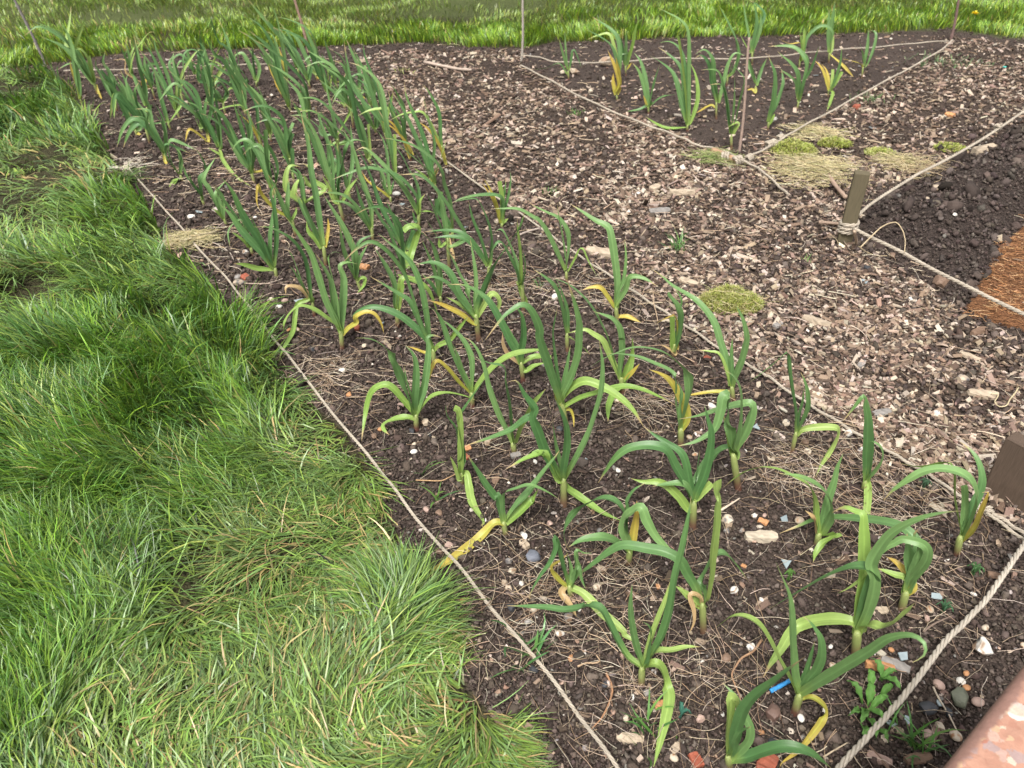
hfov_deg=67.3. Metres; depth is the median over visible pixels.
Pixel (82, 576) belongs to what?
grass
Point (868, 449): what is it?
garlic plant
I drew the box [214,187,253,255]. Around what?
garlic plant
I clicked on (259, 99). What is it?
garlic plant
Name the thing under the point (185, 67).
garlic plant
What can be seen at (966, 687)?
pebble
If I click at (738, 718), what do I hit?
garlic plant
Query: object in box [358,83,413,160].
garlic plant
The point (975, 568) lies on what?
leafy weed
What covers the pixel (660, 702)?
brick chip
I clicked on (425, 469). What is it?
grass tuft
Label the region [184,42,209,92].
garlic plant
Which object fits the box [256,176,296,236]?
garlic plant
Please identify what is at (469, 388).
garlic plant
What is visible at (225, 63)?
garlic plant
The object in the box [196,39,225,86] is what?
garlic plant
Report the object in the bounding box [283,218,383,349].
garlic plant
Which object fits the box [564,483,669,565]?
garlic plant
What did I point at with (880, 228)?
straw stalk
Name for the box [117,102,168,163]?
garlic plant
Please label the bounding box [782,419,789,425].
flint stone
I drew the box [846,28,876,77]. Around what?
garlic plant
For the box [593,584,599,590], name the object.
flint stone
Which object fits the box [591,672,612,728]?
root
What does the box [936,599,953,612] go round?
leafy weed
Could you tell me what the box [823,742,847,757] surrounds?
straw stalk
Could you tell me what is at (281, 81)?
garlic plant
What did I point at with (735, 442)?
garlic plant
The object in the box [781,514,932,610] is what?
garlic plant
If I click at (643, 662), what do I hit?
garlic plant
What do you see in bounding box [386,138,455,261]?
garlic plant
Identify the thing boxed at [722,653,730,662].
flint stone
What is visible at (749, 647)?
flint stone
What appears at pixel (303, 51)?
garlic plant
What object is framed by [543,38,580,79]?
garlic plant
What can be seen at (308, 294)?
garlic plant
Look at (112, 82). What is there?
garlic plant
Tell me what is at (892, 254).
flint stone
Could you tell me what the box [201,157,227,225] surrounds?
garlic plant
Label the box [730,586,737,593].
flint stone
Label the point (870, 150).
moss clump
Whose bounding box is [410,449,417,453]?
pebble
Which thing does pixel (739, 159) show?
rope
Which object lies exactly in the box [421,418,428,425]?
flint stone
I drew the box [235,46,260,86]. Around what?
garlic plant
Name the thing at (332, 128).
garlic plant
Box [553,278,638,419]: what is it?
garlic plant
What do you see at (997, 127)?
rope
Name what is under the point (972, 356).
bark piece
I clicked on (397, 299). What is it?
garlic plant
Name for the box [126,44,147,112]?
garlic plant
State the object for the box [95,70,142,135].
garlic plant
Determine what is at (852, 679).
twig
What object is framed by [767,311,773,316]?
flint stone
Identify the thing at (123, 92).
garlic plant
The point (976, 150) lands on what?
bark piece
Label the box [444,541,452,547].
flint stone
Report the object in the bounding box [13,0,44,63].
bamboo cane
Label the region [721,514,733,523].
flint stone
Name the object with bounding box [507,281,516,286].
bark piece
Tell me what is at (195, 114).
garlic plant
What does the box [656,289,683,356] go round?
garlic plant
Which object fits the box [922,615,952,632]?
twig
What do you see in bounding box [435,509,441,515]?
flint stone
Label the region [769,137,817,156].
moss clump
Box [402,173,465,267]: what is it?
garlic plant
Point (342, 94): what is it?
garlic plant
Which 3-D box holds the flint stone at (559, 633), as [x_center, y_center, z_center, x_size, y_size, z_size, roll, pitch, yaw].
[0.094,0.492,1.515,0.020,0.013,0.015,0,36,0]
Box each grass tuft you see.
[418,482,460,507]
[420,460,445,474]
[491,615,555,676]
[622,688,677,767]
[663,227,693,252]
[850,90,894,103]
[885,695,929,737]
[892,703,967,767]
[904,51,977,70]
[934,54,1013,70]
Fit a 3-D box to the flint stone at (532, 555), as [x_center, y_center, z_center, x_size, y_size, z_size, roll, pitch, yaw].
[0.046,0.374,1.672,0.034,0.027,0.035,0,36,0]
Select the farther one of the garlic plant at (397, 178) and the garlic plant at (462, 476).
the garlic plant at (397, 178)
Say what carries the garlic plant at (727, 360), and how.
on the ground at (706, 136)
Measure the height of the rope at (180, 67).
0.013 m
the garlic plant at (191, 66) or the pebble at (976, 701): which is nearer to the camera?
the pebble at (976, 701)
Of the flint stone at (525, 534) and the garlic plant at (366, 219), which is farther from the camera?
the garlic plant at (366, 219)
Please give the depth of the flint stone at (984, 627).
1.52 m
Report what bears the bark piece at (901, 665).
on the ground at (706, 136)
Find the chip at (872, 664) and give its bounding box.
[865,659,894,672]
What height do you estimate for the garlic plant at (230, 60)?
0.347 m
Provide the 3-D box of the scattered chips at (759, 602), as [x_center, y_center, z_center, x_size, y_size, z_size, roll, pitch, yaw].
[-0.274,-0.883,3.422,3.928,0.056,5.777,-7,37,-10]
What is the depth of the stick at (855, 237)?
2.87 m
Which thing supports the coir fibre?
on the ground at (706, 136)
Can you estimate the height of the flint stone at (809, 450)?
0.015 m
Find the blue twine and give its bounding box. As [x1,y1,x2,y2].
[769,679,790,692]
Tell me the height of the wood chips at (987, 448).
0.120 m
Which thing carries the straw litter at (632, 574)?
on the ground at (706, 136)
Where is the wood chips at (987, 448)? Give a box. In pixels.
[359,34,1023,541]
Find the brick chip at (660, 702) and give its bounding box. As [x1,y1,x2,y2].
[653,700,662,708]
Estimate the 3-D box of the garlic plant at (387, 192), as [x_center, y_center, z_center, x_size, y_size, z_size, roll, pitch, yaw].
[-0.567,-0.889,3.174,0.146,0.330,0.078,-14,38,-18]
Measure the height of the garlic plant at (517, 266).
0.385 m
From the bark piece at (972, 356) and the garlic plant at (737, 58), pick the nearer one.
the bark piece at (972, 356)
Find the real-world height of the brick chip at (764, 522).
0.009 m
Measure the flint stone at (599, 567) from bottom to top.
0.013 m
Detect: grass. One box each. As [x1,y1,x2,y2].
[0,0,1023,68]
[0,54,557,767]
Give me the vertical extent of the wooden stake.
0.349 m
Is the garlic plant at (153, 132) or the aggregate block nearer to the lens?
the aggregate block
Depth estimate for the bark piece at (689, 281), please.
2.67 m
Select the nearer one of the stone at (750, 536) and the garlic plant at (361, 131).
the stone at (750, 536)
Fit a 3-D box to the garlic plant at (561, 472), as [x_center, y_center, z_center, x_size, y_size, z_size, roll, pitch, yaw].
[0.072,0.115,1.675,0.367,0.498,0.072,2,36,3]
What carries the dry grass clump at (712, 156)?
on the wood chips at (987, 448)
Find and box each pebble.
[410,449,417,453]
[556,426,562,430]
[602,681,607,687]
[670,753,677,761]
[768,737,776,741]
[795,516,803,523]
[797,714,804,722]
[801,438,808,444]
[926,605,933,612]
[933,679,944,690]
[949,730,962,741]
[962,684,970,690]
[971,697,984,706]
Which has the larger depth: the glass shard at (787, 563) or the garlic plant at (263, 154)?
the garlic plant at (263, 154)
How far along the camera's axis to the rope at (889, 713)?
1.42 m
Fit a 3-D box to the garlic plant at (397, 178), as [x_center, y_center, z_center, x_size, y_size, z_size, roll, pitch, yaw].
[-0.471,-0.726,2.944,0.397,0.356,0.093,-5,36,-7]
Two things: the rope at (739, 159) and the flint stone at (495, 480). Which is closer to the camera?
the flint stone at (495, 480)
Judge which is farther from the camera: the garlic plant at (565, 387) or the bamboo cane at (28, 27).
the bamboo cane at (28, 27)
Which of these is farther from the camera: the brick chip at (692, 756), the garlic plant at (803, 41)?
the garlic plant at (803, 41)
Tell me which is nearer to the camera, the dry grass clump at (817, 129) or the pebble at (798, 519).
the pebble at (798, 519)
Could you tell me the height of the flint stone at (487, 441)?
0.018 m
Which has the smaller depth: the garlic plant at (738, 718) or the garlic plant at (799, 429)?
the garlic plant at (738, 718)
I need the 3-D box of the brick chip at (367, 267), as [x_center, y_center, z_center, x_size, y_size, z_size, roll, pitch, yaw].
[-0.534,-0.423,2.776,0.038,0.016,0.030,14,38,18]
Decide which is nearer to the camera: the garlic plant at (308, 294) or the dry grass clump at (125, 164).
the garlic plant at (308, 294)
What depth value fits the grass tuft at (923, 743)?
1.33 m
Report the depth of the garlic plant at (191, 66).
4.64 m
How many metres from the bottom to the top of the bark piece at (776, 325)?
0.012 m
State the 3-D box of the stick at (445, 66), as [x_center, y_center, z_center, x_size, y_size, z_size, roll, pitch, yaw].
[-0.430,-2.081,5.035,0.388,0.024,0.046,20,41,26]
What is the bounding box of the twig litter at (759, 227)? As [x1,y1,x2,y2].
[369,43,1023,505]
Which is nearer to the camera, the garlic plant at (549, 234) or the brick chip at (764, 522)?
the brick chip at (764, 522)
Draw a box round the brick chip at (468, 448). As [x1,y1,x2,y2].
[465,445,471,450]
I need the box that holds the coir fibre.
[964,214,1023,325]
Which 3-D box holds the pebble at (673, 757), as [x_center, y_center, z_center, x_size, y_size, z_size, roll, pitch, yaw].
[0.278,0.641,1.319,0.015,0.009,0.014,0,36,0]
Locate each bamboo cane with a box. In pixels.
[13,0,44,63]
[294,0,307,49]
[520,0,523,60]
[738,37,749,151]
[950,0,959,38]
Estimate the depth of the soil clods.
3.10 m
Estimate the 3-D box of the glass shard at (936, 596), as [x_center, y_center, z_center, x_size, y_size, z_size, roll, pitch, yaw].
[0.873,0.435,1.579,0.025,0.004,0.016,9,37,12]
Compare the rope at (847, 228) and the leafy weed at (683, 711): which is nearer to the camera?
the leafy weed at (683, 711)
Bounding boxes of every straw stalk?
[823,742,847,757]
[860,222,905,251]
[932,686,957,730]
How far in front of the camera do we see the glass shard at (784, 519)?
1.77 m
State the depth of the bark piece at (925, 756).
1.32 m
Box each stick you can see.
[423,60,471,70]
[721,497,739,510]
[818,220,838,224]
[827,173,846,198]
[853,230,857,244]
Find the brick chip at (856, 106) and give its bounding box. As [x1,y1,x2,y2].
[852,104,860,109]
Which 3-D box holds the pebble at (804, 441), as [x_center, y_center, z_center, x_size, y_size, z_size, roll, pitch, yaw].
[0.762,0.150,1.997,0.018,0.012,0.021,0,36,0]
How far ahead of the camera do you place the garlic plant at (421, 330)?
2.17 m
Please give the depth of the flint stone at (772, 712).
1.38 m
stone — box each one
[233,279,244,286]
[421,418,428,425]
[423,506,429,512]
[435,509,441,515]
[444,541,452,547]
[484,439,491,445]
[492,476,499,484]
[505,558,512,563]
[507,603,515,611]
[508,568,515,573]
[520,532,527,538]
[526,549,540,561]
[529,665,538,672]
[555,630,564,636]
[564,613,572,621]
[570,68,577,73]
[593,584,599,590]
[597,565,606,571]
[599,56,614,65]
[623,714,628,721]
[625,590,635,598]
[643,689,651,695]
[696,714,704,722]
[708,402,715,409]
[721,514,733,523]
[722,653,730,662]
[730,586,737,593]
[744,530,777,543]
[746,643,754,650]
[765,703,780,721]
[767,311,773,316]
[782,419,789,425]
[804,448,811,453]
[845,429,852,436]
[888,252,895,257]
[919,701,937,714]
[924,615,929,621]
[924,729,931,738]
[932,275,949,288]
[935,721,944,730]
[945,706,952,716]
[950,687,968,708]
[954,374,969,381]
[957,676,964,684]
[972,636,992,655]
[981,624,988,630]
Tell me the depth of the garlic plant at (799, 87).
4.21 m
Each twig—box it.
[243,283,329,296]
[519,227,539,234]
[848,676,867,686]
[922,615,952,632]
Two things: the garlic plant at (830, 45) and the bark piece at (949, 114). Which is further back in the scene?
the garlic plant at (830, 45)
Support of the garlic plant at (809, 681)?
on the ground at (706, 136)
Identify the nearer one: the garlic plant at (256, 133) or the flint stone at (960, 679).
the flint stone at (960, 679)
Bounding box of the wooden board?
[986,431,1023,511]
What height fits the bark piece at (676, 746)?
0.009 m
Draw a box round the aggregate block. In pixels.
[943,666,1023,767]
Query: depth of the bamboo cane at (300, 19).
5.35 m
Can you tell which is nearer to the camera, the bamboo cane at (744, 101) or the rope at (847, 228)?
the rope at (847, 228)
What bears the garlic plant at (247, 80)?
on the ground at (706, 136)
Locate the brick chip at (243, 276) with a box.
[240,273,248,280]
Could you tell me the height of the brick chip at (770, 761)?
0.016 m
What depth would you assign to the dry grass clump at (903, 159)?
3.60 m
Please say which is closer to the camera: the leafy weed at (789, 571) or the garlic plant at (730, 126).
the leafy weed at (789, 571)
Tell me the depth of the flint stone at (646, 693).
1.41 m
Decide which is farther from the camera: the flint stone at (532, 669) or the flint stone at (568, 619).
the flint stone at (568, 619)
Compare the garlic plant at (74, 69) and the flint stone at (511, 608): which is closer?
the flint stone at (511, 608)
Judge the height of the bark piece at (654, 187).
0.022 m
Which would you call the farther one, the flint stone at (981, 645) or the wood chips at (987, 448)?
the wood chips at (987, 448)
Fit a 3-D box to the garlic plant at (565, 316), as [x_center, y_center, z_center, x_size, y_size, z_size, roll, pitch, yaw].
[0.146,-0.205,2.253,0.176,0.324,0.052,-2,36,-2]
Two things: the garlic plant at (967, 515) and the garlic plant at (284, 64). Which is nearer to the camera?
the garlic plant at (967, 515)
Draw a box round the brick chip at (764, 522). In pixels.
[757,517,768,525]
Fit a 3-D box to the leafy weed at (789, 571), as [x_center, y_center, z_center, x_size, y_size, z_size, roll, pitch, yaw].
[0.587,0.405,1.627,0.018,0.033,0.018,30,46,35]
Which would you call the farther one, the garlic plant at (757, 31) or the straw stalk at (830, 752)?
the garlic plant at (757, 31)
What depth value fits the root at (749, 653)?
1.47 m
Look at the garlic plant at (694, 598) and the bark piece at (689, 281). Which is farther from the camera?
the bark piece at (689, 281)
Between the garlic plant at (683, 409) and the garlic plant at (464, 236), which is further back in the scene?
the garlic plant at (464, 236)
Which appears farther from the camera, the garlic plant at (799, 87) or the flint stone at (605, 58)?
the flint stone at (605, 58)
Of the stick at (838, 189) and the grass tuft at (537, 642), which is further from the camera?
the stick at (838, 189)
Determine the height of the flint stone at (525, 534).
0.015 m
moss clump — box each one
[699,283,765,314]
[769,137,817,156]
[817,135,852,147]
[864,146,896,154]
[932,142,967,152]
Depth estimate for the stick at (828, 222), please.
3.04 m
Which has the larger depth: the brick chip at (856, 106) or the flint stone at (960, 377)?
the brick chip at (856, 106)
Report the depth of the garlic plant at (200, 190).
3.16 m
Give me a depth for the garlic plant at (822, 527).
1.66 m
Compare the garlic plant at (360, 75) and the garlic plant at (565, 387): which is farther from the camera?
the garlic plant at (360, 75)
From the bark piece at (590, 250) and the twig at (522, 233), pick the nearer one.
the bark piece at (590, 250)
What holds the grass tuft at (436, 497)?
on the ground at (706, 136)
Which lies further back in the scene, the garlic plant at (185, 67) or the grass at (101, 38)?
the grass at (101, 38)
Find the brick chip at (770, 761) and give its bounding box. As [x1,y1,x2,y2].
[755,754,778,767]
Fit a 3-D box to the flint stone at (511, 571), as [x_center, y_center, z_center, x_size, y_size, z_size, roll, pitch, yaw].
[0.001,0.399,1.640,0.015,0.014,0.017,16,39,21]
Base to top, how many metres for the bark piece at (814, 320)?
0.024 m
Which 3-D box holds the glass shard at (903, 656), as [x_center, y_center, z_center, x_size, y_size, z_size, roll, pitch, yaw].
[0.755,0.524,1.481,0.020,0.006,0.020,0,36,0]
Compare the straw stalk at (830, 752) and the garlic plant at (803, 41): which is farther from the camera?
the garlic plant at (803, 41)
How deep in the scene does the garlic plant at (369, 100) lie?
4.22 m
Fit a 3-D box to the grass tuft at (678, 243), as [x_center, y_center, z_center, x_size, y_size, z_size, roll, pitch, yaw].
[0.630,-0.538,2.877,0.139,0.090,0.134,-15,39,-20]
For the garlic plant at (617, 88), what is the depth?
4.41 m
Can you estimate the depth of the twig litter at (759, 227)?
3.15 m
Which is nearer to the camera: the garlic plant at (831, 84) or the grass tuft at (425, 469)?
the grass tuft at (425, 469)
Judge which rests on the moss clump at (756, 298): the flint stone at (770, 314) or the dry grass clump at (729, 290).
the dry grass clump at (729, 290)
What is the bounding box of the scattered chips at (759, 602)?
[95,42,1023,767]
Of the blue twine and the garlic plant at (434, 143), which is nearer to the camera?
the blue twine
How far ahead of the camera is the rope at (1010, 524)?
1.75 m
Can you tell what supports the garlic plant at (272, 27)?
on the ground at (706, 136)
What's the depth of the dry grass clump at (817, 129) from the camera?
3.96 m
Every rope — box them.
[63,60,311,70]
[127,166,619,767]
[376,93,1023,540]
[520,65,788,195]
[521,40,948,63]
[743,39,952,159]
[835,541,1023,767]
[836,219,1023,316]
[859,110,1023,214]
[984,509,1023,535]
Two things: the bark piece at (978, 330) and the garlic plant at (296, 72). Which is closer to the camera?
the bark piece at (978, 330)
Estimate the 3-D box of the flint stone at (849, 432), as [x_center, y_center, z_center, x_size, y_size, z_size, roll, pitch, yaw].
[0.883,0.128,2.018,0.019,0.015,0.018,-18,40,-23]
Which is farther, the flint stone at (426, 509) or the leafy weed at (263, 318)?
the leafy weed at (263, 318)
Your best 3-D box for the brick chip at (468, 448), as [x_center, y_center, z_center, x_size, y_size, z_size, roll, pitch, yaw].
[-0.116,0.165,1.977,0.022,0.010,0.017,-15,38,-19]
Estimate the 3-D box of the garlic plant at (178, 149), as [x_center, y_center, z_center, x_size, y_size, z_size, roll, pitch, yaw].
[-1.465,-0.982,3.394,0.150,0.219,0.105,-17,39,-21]
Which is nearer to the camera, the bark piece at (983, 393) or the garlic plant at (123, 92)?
the bark piece at (983, 393)
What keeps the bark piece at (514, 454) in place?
on the ground at (706, 136)
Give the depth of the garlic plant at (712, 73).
4.08 m
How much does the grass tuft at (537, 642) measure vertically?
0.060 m
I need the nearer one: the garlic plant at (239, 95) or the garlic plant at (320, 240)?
the garlic plant at (320, 240)
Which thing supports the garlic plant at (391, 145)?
on the ground at (706, 136)
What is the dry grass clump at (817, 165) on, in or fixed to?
on the wood chips at (987, 448)
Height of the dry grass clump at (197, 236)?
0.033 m
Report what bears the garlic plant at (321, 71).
on the ground at (706, 136)
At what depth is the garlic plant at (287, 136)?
3.56 m
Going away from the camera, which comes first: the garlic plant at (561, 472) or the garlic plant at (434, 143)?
the garlic plant at (561, 472)
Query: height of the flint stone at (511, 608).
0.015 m
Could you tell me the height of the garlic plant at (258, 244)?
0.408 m
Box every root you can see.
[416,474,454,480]
[577,655,599,666]
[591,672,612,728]
[731,639,762,699]
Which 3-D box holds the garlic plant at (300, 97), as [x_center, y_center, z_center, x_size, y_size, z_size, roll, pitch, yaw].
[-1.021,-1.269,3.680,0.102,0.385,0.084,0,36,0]
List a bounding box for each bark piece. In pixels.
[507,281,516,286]
[510,451,520,458]
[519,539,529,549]
[586,246,610,258]
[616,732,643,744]
[649,183,660,191]
[649,207,670,214]
[669,188,694,195]
[669,741,679,753]
[679,276,699,285]
[772,322,782,327]
[802,314,831,328]
[809,387,823,397]
[857,359,865,368]
[866,750,892,765]
[872,408,891,416]
[873,606,888,614]
[881,655,910,674]
[903,751,932,765]
[944,112,955,116]
[961,351,981,361]
[966,388,998,399]
[970,326,987,335]
[971,143,996,154]
[986,571,1000,578]
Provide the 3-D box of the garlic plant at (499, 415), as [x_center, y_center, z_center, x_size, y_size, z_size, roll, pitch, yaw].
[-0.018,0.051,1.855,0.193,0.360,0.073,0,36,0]
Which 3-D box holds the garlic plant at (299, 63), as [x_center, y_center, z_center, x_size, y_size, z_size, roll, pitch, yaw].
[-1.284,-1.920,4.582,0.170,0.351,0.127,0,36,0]
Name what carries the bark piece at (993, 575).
on the ground at (706, 136)
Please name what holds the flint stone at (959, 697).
on the ground at (706, 136)
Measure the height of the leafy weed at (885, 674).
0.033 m
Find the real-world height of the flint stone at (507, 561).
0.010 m
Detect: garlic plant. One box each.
[26,10,101,98]
[61,25,82,102]
[94,53,117,110]
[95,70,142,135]
[103,63,132,121]
[111,75,151,142]
[117,35,160,98]
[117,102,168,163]
[121,32,149,83]
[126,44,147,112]
[134,35,184,118]
[150,72,182,129]
[154,49,213,144]
[159,76,209,132]
[164,138,194,186]
[168,50,198,103]
[171,32,202,84]
[183,148,206,204]
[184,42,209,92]
[187,65,249,185]
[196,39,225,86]
[201,46,220,91]
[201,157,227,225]
[202,98,255,161]
[203,10,243,111]
[207,80,228,114]
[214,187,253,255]
[219,82,262,145]
[221,178,278,276]
[222,51,271,141]
[225,32,235,75]
[227,99,262,183]
[228,69,248,102]
[229,66,246,114]
[232,128,278,198]
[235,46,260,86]
[240,15,292,112]
[245,99,294,160]
[248,0,299,73]
[251,31,282,97]
[256,41,310,118]
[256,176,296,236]
[260,106,294,182]
[260,226,315,358]
[269,2,287,79]
[274,17,331,99]
[279,31,312,88]
[280,23,321,80]
[282,163,326,204]
[283,76,310,144]
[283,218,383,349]
[291,114,365,221]
[293,107,336,183]
[295,113,329,265]
[303,97,352,152]
[306,56,346,109]
[307,50,354,127]
[307,62,371,163]
[319,76,350,141]
[321,39,338,88]
[322,128,373,239]
[323,194,371,294]
[324,42,364,97]
[324,125,354,203]
[330,74,384,135]
[334,146,433,225]
[344,43,392,137]
[344,64,375,112]
[344,233,468,368]
[349,150,420,268]
[352,63,396,172]
[355,199,409,276]
[356,129,393,204]
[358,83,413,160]
[361,334,478,440]
[373,246,436,327]
[377,83,445,194]
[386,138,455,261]
[389,87,447,167]
[396,216,442,301]
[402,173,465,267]
[412,308,538,408]
[414,113,438,181]
[416,212,524,341]
[427,198,492,288]
[429,451,559,573]
[445,380,484,526]
[451,284,551,382]
[454,173,510,226]
[464,337,545,452]
[465,341,619,519]
[485,281,672,424]
[488,221,527,311]
[495,202,595,282]
[510,499,698,766]
[529,534,641,643]
[535,270,588,354]
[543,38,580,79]
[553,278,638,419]
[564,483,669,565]
[571,204,656,321]
[582,479,746,634]
[588,17,621,71]
[592,346,693,446]
[598,405,714,529]
[608,51,621,100]
[617,20,639,75]
[626,54,675,113]
[646,9,699,131]
[652,269,749,401]
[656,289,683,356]
[679,370,756,490]
[696,49,742,118]
[704,66,744,149]
[714,563,927,765]
[719,6,740,85]
[723,658,830,767]
[724,455,842,561]
[739,0,765,64]
[748,59,766,93]
[750,351,839,474]
[763,506,955,676]
[766,56,784,129]
[771,44,818,108]
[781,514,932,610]
[786,24,833,67]
[815,49,842,109]
[827,2,852,75]
[843,394,883,513]
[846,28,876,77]
[884,442,988,556]
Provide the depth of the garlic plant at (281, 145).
3.36 m
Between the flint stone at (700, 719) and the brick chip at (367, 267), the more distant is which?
the brick chip at (367, 267)
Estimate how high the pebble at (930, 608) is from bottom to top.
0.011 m
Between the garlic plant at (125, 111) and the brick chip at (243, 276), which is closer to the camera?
the brick chip at (243, 276)
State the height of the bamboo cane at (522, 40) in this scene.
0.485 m
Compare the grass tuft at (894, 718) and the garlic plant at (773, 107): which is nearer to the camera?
the grass tuft at (894, 718)
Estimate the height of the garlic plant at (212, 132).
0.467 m
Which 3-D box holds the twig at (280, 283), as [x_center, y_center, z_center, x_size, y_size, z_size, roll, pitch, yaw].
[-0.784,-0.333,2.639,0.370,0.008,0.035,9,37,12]
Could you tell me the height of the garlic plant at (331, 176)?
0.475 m
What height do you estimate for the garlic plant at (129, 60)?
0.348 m
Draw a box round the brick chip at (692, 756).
[688,751,704,767]
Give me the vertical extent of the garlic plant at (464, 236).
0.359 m
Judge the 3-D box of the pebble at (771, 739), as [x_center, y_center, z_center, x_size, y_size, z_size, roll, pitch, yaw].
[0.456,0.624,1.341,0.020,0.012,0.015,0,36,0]
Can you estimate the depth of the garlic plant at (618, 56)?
4.67 m
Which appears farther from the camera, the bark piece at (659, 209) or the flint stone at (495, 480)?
the bark piece at (659, 209)
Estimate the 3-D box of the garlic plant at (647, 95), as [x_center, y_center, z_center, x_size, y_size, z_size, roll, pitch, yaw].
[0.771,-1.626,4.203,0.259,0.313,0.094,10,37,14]
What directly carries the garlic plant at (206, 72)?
on the ground at (706, 136)
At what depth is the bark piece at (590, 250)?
2.84 m
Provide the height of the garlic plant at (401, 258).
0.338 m
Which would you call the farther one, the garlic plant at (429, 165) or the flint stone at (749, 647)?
the garlic plant at (429, 165)
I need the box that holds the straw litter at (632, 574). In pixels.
[8,30,1023,767]
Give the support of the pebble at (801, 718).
on the ground at (706, 136)
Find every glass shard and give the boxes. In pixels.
[780,515,787,521]
[781,559,790,568]
[898,652,907,660]
[904,715,909,723]
[931,593,941,599]
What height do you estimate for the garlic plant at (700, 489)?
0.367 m
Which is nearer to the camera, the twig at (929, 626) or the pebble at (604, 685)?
the pebble at (604, 685)
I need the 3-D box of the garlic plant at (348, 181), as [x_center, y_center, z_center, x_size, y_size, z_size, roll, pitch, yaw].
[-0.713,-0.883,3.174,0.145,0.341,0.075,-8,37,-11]
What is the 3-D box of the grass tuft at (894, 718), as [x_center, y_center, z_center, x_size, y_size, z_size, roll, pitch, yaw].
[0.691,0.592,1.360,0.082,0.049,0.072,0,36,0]
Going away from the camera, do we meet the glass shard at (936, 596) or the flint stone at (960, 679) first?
the flint stone at (960, 679)
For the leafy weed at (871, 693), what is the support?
on the ground at (706, 136)
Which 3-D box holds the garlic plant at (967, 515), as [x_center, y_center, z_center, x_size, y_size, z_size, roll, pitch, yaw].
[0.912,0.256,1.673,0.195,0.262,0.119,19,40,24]
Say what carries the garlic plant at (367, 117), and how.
on the ground at (706, 136)
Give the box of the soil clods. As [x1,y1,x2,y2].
[783,102,1023,343]
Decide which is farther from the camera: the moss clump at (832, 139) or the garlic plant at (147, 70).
the garlic plant at (147, 70)
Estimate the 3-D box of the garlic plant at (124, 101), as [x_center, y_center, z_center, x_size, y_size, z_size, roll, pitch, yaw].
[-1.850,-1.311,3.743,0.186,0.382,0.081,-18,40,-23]
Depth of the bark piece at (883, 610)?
1.56 m
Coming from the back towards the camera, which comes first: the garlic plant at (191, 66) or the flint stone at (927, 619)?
the garlic plant at (191, 66)
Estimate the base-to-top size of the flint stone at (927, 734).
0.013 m
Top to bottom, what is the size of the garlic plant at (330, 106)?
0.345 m
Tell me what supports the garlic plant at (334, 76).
on the ground at (706, 136)
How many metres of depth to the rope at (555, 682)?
1.69 m
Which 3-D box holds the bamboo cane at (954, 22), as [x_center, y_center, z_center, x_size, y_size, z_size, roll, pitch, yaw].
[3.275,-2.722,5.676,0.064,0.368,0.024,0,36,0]
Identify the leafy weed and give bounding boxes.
[259,315,270,324]
[678,701,691,718]
[784,568,795,580]
[846,668,892,742]
[872,658,900,688]
[919,478,931,489]
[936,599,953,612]
[967,562,984,575]
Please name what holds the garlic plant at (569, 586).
on the ground at (706, 136)
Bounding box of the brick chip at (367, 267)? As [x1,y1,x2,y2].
[359,263,369,269]
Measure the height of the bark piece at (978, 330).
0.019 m
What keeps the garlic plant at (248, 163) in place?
on the ground at (706, 136)
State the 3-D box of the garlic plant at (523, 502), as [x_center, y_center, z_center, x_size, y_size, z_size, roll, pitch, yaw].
[-0.057,0.270,1.644,0.348,0.264,0.086,-13,38,-17]
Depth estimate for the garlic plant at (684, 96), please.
3.94 m
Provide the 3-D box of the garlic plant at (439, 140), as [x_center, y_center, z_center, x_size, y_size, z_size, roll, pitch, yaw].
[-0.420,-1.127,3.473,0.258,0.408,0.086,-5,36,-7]
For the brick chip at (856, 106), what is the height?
0.022 m
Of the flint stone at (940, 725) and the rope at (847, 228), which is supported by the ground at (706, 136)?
the flint stone at (940, 725)
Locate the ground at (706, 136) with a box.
[0,0,1023,767]
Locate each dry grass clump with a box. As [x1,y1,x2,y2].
[106,152,160,171]
[149,226,225,251]
[666,283,783,322]
[678,146,766,167]
[742,149,877,200]
[778,120,859,142]
[861,150,940,178]
[882,150,963,181]
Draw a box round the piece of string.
[991,387,1018,406]
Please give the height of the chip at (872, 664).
0.014 m
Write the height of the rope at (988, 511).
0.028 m
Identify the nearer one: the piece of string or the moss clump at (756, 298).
the piece of string
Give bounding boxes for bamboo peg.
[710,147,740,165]
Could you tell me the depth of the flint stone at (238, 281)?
2.65 m
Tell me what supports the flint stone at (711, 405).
on the ground at (706, 136)
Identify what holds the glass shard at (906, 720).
on the ground at (706, 136)
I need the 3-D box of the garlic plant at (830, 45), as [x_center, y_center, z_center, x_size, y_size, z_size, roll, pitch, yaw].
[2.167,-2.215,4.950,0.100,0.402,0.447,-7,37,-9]
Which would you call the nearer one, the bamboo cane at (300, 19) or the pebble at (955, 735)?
the pebble at (955, 735)
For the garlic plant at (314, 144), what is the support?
on the ground at (706, 136)
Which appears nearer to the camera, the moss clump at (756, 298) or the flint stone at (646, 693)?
the flint stone at (646, 693)
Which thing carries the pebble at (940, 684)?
on the ground at (706, 136)
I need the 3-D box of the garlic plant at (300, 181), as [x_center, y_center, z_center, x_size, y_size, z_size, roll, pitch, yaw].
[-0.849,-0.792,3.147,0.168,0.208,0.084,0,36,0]
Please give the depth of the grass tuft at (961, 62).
5.18 m

